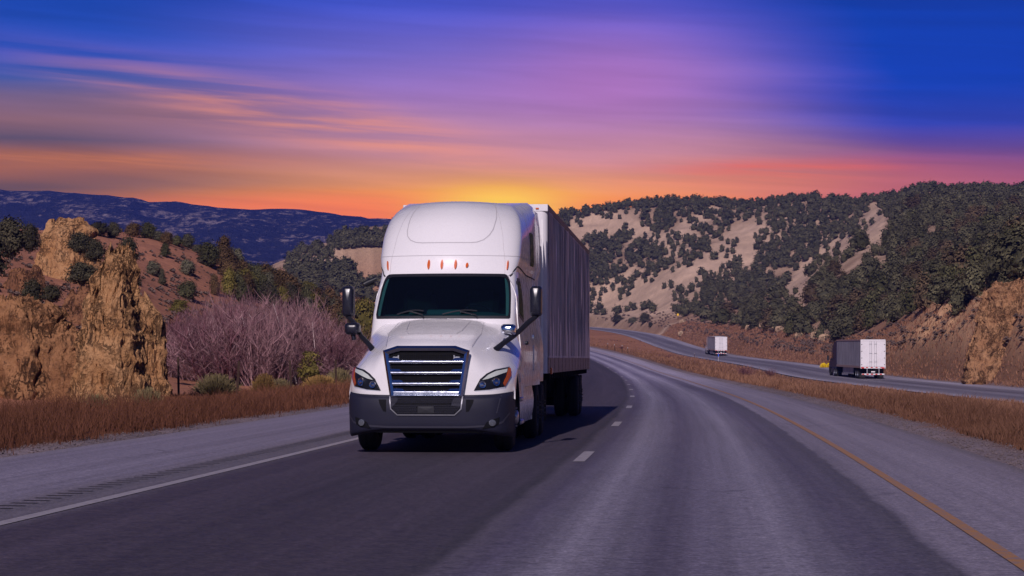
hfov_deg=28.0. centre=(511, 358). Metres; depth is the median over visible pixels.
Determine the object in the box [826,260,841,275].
hill juniper
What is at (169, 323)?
bare shrub
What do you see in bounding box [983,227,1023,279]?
hill juniper
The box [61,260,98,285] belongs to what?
juniper tree
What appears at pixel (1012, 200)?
hill juniper
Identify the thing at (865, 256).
hill juniper
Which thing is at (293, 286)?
juniper tree
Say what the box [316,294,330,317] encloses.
juniper tree
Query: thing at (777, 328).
boulder
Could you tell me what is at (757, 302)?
hill juniper
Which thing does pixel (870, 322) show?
hill juniper
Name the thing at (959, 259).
hill juniper
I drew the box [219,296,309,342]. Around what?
bare shrub
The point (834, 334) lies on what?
hill juniper
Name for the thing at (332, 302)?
juniper tree
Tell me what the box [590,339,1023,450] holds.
grass
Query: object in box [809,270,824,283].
hill juniper
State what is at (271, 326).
bare sapling
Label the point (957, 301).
hill juniper
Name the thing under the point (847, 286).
hill juniper
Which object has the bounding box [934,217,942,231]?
hill juniper
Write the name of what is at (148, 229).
juniper tree
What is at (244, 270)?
juniper tree
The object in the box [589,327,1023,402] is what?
road
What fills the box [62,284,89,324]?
rock outcrop
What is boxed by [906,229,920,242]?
hill juniper
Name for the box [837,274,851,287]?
hill juniper
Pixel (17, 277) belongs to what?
rock outcrop
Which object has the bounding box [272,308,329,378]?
bare shrub
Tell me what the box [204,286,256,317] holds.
bare shrub
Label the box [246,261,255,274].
juniper tree
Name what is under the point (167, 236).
juniper tree
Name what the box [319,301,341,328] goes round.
bush
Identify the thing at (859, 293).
hill juniper
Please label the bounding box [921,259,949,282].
hill juniper
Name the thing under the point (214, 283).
juniper tree
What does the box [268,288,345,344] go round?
bare shrub
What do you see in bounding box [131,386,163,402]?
rabbitbrush
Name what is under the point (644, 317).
juniper bush
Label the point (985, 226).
hill juniper
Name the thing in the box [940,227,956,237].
hill juniper
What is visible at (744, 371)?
median bush
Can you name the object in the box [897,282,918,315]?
hill juniper
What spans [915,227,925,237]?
hill juniper
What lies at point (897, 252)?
hill juniper
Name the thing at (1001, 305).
rock outcrop
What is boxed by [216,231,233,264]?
juniper tree
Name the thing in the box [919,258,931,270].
hill juniper
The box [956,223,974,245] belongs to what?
hill juniper
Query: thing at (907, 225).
hill juniper
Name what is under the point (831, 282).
hill juniper
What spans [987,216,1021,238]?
hill juniper
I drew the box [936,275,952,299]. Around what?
hill juniper
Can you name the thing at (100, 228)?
juniper tree
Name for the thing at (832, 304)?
hill juniper
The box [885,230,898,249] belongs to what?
hill juniper
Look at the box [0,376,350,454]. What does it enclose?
grass
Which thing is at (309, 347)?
bare shrub
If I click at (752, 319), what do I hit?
hill juniper
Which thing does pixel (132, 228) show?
juniper tree
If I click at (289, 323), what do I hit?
bare sapling
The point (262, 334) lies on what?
bare shrub
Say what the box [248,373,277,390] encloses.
rabbitbrush
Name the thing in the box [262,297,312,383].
bare sapling
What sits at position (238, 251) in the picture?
juniper tree
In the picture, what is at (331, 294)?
juniper tree
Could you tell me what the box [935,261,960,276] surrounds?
hill juniper
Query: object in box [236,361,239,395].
fence post
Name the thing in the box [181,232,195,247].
juniper tree
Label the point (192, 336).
bare shrub
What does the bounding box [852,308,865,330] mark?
hill juniper
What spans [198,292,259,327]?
bare shrub
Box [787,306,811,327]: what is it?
hill juniper
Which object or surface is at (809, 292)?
hill juniper
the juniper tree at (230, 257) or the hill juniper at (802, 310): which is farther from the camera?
the hill juniper at (802, 310)
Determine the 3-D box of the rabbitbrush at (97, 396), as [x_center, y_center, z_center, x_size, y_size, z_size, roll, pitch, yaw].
[-11.773,1.326,58.017,1.042,0.735,1.080,0,0,27]
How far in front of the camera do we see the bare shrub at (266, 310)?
128.90 m
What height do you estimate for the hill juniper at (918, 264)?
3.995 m
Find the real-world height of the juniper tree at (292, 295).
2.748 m
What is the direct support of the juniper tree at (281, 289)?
on the ground at (366, 260)
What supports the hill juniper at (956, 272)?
on the ground at (366, 260)
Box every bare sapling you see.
[222,301,268,357]
[245,307,296,381]
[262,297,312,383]
[266,301,316,371]
[284,323,338,355]
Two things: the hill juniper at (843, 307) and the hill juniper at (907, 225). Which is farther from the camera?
the hill juniper at (907, 225)
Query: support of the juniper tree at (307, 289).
on the ground at (366, 260)
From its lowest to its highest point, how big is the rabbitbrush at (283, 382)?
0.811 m
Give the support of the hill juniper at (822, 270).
on the ground at (366, 260)
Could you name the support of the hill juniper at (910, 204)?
on the ground at (366, 260)
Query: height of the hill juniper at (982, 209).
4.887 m
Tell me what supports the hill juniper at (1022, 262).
on the ground at (366, 260)
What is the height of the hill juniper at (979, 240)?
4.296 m
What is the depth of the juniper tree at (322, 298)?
227.35 m
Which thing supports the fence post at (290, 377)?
on the ground at (366, 260)
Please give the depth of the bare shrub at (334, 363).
108.11 m
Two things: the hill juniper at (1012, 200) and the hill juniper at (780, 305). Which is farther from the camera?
the hill juniper at (1012, 200)
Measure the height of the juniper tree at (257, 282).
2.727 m
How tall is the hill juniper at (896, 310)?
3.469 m
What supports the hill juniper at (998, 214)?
on the ground at (366, 260)
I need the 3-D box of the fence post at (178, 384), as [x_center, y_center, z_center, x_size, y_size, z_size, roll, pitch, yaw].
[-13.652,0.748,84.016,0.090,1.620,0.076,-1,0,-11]
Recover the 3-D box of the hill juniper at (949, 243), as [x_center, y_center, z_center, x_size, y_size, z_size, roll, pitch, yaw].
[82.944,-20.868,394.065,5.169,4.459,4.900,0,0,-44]
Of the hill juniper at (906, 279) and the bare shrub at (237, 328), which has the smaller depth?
the bare shrub at (237, 328)
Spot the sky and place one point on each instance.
(369, 109)
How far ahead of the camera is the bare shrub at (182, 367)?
108.53 m
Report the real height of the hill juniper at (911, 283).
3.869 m
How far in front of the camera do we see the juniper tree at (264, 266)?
220.84 m
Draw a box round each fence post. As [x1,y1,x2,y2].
[177,357,179,394]
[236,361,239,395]
[289,361,291,387]
[335,359,336,381]
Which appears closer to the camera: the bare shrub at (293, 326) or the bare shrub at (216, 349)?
the bare shrub at (216, 349)
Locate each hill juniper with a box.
[314,281,325,291]
[709,308,731,324]
[710,301,731,311]
[718,300,736,314]
[734,307,743,325]
[739,307,752,328]
[744,309,762,328]
[750,294,768,309]
[751,287,765,298]
[757,306,781,330]
[767,307,785,329]
[773,298,786,313]
[780,311,794,336]
[781,310,796,325]
[784,294,804,311]
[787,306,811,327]
[788,314,806,336]
[798,281,822,304]
[805,277,821,286]
[806,300,821,322]
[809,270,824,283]
[818,265,825,278]
[820,254,832,269]
[821,296,844,321]
[824,301,851,321]
[825,275,837,288]
[825,316,844,339]
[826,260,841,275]
[831,309,858,337]
[836,271,845,285]
[836,278,855,295]
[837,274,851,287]
[841,291,850,299]
[844,287,865,304]
[845,277,862,290]
[846,296,861,307]
[850,233,872,250]
[850,265,869,286]
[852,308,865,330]
[854,293,880,314]
[856,256,879,277]
[860,252,875,263]
[860,275,888,295]
[860,303,876,329]
[862,269,884,290]
[863,288,884,300]
[868,260,893,281]
[869,298,884,322]
[874,293,888,307]
[878,289,898,324]
[881,235,887,245]
[883,224,899,239]
[883,232,900,251]
[883,260,904,283]
[883,265,905,292]
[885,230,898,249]
[885,248,905,259]
[886,252,902,271]
[889,298,904,319]
[893,251,926,270]
[894,244,906,258]
[896,264,924,289]
[896,285,906,301]
[897,275,913,292]
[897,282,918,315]
[898,196,916,212]
[899,221,915,239]
[899,225,921,242]
[903,278,915,295]
[904,236,922,254]
[905,272,937,310]
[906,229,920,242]
[908,259,924,270]
[910,211,922,220]
[914,193,922,204]
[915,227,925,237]
[919,211,931,227]
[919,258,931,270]
[920,207,932,217]
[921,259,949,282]
[921,271,948,307]
[922,246,939,261]
[923,199,932,209]
[926,233,941,249]
[930,206,941,225]
[933,211,954,226]
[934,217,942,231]
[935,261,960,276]
[936,239,952,253]
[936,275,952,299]
[937,217,954,231]
[939,247,954,264]
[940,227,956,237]
[940,230,956,245]
[942,209,951,214]
[943,243,976,270]
[944,276,973,315]
[946,270,969,302]
[950,216,967,233]
[951,267,966,282]
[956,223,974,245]
[956,237,968,247]
[958,259,985,297]
[960,244,984,270]
[962,204,981,222]
[963,221,980,235]
[964,195,981,207]
[964,201,976,210]
[968,233,983,249]
[970,231,979,251]
[973,204,987,220]
[974,211,998,232]
[975,222,995,233]
[976,224,997,246]
[977,232,1001,264]
[979,256,990,265]
[980,248,996,274]
[980,257,1000,290]
[981,197,990,210]
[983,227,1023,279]
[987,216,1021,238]
[990,216,1006,228]
[990,267,1018,286]
[994,209,1008,221]
[997,220,1007,232]
[998,199,1012,212]
[1000,225,1023,277]
[1001,220,1023,240]
[1002,206,1020,220]
[1002,212,1019,225]
[1006,194,1021,209]
[1008,242,1023,279]
[1009,220,1023,232]
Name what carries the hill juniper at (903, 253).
on the ground at (366, 260)
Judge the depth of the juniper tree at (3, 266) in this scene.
109.74 m
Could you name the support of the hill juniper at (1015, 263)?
on the ground at (366, 260)
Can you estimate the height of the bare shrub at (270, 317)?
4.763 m
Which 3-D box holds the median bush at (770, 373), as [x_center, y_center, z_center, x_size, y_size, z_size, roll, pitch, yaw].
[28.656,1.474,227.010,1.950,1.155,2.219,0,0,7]
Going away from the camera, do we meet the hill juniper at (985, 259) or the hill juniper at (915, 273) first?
the hill juniper at (985, 259)
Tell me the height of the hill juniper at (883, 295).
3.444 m
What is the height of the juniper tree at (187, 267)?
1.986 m
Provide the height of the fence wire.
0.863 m
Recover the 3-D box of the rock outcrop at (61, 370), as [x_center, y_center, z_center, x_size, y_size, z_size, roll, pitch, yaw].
[-13.957,1.938,64.759,1.601,4.484,1.289,0,0,0]
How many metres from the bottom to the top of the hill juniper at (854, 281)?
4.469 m
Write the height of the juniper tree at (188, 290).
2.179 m
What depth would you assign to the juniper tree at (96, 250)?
135.62 m
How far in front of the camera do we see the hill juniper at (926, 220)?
507.14 m
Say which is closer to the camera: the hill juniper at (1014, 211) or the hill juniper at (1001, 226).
the hill juniper at (1001, 226)
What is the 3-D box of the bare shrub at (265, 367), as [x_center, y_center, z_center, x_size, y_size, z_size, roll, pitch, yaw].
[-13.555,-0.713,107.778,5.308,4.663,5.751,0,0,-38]
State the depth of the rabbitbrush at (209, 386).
84.59 m
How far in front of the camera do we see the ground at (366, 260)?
294.29 m
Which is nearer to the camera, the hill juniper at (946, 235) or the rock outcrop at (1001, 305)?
the rock outcrop at (1001, 305)
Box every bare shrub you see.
[165,315,206,337]
[166,297,291,385]
[166,305,223,328]
[166,312,281,378]
[166,329,267,381]
[167,303,204,337]
[167,328,211,379]
[168,306,258,351]
[168,320,279,368]
[172,296,297,385]
[172,307,289,384]
[185,306,274,380]
[186,291,287,334]
[186,310,235,339]
[191,287,268,326]
[192,286,266,336]
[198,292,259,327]
[201,301,301,387]
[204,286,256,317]
[207,306,325,372]
[214,318,306,385]
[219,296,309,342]
[219,316,288,383]
[235,316,336,384]
[240,313,331,367]
[244,286,326,344]
[244,291,295,328]
[251,290,303,327]
[253,298,306,319]
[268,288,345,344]
[270,318,352,384]
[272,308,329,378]
[273,316,366,378]
[278,302,361,382]
[296,346,362,375]
[298,308,344,339]
[301,349,365,376]
[302,328,365,363]
[305,314,364,361]
[309,325,370,355]
[317,314,363,346]
[320,344,359,371]
[330,330,367,354]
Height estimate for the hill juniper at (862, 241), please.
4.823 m
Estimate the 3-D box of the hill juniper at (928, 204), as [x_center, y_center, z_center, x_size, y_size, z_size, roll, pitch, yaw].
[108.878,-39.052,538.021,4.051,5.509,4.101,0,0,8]
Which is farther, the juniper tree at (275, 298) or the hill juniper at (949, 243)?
the hill juniper at (949, 243)
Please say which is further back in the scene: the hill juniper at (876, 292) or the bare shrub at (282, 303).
the hill juniper at (876, 292)
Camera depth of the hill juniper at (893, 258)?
389.65 m
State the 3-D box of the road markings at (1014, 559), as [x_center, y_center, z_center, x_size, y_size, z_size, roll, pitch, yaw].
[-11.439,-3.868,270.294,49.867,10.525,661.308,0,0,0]
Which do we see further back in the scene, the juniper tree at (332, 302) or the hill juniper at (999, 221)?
the hill juniper at (999, 221)
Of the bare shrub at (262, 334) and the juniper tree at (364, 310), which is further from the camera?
the juniper tree at (364, 310)
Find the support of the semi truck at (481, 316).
on the road at (671, 475)
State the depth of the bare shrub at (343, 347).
108.39 m
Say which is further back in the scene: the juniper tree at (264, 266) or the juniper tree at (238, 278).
the juniper tree at (264, 266)
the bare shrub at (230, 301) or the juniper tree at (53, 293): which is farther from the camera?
the bare shrub at (230, 301)
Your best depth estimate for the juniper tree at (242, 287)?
202.55 m
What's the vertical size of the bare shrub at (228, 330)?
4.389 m
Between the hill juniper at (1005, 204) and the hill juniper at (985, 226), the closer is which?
the hill juniper at (985, 226)
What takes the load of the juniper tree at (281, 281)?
on the ground at (366, 260)
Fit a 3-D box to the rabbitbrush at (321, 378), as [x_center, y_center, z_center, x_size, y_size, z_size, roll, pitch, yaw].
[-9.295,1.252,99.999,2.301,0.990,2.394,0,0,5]
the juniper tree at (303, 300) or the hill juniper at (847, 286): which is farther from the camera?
the hill juniper at (847, 286)
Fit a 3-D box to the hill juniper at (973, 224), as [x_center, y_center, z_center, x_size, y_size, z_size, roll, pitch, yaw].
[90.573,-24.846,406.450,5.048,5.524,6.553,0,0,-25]
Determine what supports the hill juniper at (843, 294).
on the ground at (366, 260)
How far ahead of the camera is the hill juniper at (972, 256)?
249.12 m
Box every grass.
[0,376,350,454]
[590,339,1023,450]
[663,277,1023,386]
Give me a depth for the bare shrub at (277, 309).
144.84 m
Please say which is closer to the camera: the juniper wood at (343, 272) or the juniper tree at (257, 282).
the juniper tree at (257, 282)
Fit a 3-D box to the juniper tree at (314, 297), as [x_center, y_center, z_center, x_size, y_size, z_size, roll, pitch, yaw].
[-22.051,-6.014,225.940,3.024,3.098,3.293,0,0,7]
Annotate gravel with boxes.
[1,383,1023,468]
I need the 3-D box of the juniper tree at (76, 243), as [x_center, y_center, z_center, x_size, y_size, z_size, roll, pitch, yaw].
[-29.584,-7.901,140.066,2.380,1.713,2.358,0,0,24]
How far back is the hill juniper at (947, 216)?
458.89 m
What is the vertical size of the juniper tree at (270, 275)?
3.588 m
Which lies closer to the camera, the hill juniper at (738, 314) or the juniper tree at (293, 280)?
the juniper tree at (293, 280)
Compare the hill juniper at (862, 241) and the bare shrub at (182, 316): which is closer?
the bare shrub at (182, 316)
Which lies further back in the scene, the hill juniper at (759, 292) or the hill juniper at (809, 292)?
the hill juniper at (759, 292)
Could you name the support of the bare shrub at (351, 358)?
on the ground at (366, 260)
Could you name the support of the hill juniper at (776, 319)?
on the ground at (366, 260)
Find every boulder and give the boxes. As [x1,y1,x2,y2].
[775,326,783,332]
[818,334,829,341]
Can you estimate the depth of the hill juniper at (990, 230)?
351.34 m
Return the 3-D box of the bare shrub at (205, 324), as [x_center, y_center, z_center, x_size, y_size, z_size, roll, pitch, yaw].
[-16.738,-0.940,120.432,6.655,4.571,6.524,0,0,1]
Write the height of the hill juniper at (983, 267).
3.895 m
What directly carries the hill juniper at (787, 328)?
on the ground at (366, 260)
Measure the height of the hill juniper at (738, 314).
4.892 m
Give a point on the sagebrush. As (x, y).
(790, 346)
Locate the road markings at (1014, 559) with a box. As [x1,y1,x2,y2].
[596,351,1023,570]
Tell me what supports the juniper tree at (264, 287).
on the ground at (366, 260)
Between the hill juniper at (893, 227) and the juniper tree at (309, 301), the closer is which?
the juniper tree at (309, 301)
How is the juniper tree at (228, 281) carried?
on the ground at (366, 260)
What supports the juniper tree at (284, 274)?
on the ground at (366, 260)
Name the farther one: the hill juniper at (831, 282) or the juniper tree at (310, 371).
the hill juniper at (831, 282)
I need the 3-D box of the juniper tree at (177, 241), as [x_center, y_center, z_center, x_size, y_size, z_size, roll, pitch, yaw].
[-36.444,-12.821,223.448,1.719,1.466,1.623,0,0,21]
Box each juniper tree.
[0,215,34,259]
[0,229,11,276]
[17,277,44,302]
[23,221,40,253]
[39,284,63,302]
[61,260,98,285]
[63,230,91,254]
[81,237,108,263]
[90,221,111,235]
[106,221,122,238]
[114,234,140,260]
[123,222,142,236]
[139,220,156,238]
[143,259,162,275]
[152,230,163,240]
[157,266,166,284]
[159,230,174,244]
[159,241,172,256]
[166,299,190,313]
[171,234,184,246]
[175,279,199,300]
[177,256,195,274]
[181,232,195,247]
[191,243,200,251]
[194,238,221,266]
[208,273,221,294]
[215,251,242,272]
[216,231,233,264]
[220,260,245,278]
[220,265,237,296]
[231,247,247,262]
[234,268,244,284]
[234,279,252,302]
[238,266,257,278]
[239,259,252,272]
[241,271,256,297]
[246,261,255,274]
[251,279,263,299]
[252,261,262,276]
[256,271,267,285]
[256,280,281,305]
[258,261,275,272]
[265,270,274,284]
[268,264,279,273]
[268,289,281,308]
[272,268,285,282]
[274,276,289,303]
[276,267,290,277]
[277,285,290,311]
[282,280,298,294]
[284,273,305,293]
[287,288,303,311]
[296,350,324,381]
[298,291,307,312]
[299,279,314,300]
[301,281,315,293]
[303,294,315,315]
[309,290,323,313]
[313,287,323,296]
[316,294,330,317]
[318,294,331,318]
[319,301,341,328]
[323,286,338,299]
[327,297,340,305]
[333,303,358,330]
[353,293,374,346]
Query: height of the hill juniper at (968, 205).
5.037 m
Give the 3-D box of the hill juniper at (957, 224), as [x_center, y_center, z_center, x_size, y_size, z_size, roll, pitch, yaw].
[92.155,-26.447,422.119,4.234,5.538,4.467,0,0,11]
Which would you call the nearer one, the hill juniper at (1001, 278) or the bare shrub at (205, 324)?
the bare shrub at (205, 324)
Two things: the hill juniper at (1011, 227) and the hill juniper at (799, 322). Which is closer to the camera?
the hill juniper at (1011, 227)
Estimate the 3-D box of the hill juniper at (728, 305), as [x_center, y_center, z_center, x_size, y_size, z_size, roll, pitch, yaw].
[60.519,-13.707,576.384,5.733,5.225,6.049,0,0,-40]
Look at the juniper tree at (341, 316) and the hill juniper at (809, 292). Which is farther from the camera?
the hill juniper at (809, 292)
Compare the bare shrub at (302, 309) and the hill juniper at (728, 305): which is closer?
the bare shrub at (302, 309)
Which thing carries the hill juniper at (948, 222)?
on the ground at (366, 260)
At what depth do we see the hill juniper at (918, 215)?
515.51 m
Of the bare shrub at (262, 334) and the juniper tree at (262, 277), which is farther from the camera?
the juniper tree at (262, 277)
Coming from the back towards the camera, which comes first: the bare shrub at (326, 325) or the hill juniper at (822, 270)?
the hill juniper at (822, 270)
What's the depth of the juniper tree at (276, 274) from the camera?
220.65 m
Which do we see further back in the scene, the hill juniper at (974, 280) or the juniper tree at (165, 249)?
the hill juniper at (974, 280)
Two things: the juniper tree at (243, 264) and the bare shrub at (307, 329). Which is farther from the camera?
the juniper tree at (243, 264)
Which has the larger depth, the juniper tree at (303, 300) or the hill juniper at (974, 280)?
the juniper tree at (303, 300)
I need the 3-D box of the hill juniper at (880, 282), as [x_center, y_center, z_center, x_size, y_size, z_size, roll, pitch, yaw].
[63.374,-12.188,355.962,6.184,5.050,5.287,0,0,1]
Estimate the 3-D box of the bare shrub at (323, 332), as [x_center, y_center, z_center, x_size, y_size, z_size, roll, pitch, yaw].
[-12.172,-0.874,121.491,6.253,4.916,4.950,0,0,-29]
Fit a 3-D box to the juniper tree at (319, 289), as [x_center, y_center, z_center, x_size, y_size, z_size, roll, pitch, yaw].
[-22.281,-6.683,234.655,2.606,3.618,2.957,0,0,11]
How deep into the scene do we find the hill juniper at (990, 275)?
203.70 m
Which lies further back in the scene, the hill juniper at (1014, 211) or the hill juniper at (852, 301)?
the hill juniper at (1014, 211)
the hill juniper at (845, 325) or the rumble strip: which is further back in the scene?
the hill juniper at (845, 325)
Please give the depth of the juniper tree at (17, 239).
117.46 m
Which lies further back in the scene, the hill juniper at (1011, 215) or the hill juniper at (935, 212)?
the hill juniper at (935, 212)
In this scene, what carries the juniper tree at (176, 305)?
on the ground at (366, 260)
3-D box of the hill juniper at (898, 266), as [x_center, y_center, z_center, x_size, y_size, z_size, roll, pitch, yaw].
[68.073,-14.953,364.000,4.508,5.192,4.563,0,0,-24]
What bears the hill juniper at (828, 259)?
on the ground at (366, 260)
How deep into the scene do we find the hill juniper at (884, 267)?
373.01 m
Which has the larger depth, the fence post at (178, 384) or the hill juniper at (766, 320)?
the hill juniper at (766, 320)
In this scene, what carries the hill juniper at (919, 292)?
on the ground at (366, 260)
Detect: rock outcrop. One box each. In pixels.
[0,293,76,400]
[2,265,45,296]
[33,217,101,284]
[45,349,75,402]
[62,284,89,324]
[70,240,152,405]
[139,291,173,397]
[961,278,1023,384]
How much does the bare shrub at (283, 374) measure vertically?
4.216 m
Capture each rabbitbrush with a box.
[83,393,109,408]
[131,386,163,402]
[188,373,242,396]
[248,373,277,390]
[272,378,293,389]
[299,374,342,386]
[323,368,351,384]
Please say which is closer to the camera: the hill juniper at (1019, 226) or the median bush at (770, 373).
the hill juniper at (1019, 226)
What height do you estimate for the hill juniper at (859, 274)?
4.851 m
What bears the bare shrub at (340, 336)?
on the ground at (366, 260)
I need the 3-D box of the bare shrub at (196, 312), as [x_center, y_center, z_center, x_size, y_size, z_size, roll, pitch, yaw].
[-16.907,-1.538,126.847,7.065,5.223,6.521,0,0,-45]
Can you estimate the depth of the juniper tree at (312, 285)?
233.77 m
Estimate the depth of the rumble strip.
22.70 m
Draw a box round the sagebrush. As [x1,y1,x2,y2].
[0,227,1023,368]
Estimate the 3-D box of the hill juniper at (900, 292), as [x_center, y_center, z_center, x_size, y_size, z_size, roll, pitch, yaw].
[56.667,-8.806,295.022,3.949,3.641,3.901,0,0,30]
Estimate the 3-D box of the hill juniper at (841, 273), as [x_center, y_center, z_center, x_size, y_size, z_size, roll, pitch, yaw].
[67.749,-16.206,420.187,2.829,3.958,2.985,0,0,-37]
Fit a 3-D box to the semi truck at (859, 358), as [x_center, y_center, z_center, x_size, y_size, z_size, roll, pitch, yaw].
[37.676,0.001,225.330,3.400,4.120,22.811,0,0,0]
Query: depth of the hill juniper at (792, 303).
444.69 m
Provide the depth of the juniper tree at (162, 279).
184.33 m
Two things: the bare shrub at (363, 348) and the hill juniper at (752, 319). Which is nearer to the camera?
the bare shrub at (363, 348)
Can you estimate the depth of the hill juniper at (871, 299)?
325.26 m
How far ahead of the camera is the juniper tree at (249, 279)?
207.69 m
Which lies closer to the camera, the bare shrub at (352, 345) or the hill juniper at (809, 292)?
the bare shrub at (352, 345)
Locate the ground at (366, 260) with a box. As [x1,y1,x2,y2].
[0,192,1023,469]
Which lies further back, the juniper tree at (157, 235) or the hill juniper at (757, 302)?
the hill juniper at (757, 302)
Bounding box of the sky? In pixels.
[0,0,1023,218]
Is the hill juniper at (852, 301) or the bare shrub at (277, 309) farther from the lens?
the hill juniper at (852, 301)
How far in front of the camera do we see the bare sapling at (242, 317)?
113.48 m
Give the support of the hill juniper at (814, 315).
on the ground at (366, 260)
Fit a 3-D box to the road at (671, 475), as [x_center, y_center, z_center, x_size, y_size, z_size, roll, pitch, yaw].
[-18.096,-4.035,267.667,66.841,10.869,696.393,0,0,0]
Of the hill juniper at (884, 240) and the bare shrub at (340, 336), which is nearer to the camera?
the bare shrub at (340, 336)
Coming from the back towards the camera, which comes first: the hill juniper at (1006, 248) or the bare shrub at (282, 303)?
the hill juniper at (1006, 248)
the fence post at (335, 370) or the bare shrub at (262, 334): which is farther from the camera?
the bare shrub at (262, 334)
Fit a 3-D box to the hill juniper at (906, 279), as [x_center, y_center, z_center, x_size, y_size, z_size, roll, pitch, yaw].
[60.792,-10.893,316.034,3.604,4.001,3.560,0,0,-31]
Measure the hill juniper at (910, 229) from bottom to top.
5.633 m
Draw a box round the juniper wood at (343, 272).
[282,179,1023,339]
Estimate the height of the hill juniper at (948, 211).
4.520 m
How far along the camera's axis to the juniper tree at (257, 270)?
219.08 m
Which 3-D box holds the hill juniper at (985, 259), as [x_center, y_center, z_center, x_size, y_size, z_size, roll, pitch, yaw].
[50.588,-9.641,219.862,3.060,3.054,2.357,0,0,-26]
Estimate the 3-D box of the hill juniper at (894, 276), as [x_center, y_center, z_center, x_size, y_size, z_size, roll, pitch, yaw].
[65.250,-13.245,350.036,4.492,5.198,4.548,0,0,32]
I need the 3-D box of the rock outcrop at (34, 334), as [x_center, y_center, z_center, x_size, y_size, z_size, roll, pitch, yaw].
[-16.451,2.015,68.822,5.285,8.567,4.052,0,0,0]
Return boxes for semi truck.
[342,201,589,449]
[704,336,726,355]
[827,339,885,378]
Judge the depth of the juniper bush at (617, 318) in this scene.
740.62 m
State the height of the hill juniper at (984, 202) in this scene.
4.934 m
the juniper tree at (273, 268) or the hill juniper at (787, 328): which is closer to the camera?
the juniper tree at (273, 268)
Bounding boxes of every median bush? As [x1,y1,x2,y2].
[735,363,759,375]
[765,369,777,375]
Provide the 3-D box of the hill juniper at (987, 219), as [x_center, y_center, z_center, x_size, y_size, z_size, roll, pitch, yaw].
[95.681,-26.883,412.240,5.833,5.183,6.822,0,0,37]
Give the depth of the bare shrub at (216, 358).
107.77 m
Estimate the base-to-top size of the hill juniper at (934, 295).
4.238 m
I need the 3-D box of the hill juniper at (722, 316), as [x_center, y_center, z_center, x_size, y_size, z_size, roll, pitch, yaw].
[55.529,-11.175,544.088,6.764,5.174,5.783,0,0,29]
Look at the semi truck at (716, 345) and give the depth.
444.88 m
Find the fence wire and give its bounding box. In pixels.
[183,363,336,384]
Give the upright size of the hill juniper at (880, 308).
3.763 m
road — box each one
[0,347,1023,575]
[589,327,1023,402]
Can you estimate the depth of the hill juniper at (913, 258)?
371.31 m
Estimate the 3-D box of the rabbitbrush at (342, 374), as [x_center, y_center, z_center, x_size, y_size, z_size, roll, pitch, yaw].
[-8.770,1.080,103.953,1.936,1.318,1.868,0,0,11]
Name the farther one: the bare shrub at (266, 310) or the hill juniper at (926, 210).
the hill juniper at (926, 210)
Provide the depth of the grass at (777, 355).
322.82 m
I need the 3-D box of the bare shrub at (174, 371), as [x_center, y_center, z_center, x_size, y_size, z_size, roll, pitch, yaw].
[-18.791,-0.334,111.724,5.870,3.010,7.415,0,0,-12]
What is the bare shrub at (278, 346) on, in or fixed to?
on the ground at (366, 260)
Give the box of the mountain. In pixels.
[0,189,390,265]
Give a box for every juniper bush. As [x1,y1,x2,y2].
[610,314,624,322]
[627,316,637,323]
[639,312,650,322]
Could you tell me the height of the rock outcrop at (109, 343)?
11.284 m
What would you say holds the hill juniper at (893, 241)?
on the ground at (366, 260)
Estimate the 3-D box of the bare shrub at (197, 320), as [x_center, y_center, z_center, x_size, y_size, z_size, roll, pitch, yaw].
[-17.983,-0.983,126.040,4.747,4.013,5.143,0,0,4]
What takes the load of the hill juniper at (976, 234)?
on the ground at (366, 260)
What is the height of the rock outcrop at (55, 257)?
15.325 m
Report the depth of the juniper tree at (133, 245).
117.78 m
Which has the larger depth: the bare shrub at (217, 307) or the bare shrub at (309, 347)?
the bare shrub at (217, 307)
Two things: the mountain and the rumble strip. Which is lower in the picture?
the rumble strip
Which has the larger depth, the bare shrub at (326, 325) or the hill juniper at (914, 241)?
the hill juniper at (914, 241)
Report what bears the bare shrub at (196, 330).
on the ground at (366, 260)
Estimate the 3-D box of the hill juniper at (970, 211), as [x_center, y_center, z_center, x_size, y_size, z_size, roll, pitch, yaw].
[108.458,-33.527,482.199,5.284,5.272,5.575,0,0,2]
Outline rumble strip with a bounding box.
[0,433,349,505]
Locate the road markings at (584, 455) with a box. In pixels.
[0,327,1021,524]
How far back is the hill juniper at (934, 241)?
405.21 m
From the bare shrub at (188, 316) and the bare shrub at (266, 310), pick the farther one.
the bare shrub at (188, 316)
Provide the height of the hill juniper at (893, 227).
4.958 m
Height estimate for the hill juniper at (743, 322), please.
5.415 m
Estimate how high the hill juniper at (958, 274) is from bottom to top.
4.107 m
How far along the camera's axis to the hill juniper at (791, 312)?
416.21 m
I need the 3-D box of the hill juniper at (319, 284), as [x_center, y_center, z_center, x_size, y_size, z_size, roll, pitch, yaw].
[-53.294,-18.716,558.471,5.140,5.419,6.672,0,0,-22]
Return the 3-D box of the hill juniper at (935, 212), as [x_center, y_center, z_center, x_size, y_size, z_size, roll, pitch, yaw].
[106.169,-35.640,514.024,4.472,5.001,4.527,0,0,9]
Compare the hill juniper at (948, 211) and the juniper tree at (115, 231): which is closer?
the juniper tree at (115, 231)
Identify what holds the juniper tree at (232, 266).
on the ground at (366, 260)
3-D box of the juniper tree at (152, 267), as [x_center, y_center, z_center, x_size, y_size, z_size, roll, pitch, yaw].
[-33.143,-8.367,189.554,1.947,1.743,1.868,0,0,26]
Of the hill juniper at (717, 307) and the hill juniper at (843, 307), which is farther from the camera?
the hill juniper at (717, 307)
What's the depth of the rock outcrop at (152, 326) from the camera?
77.92 m

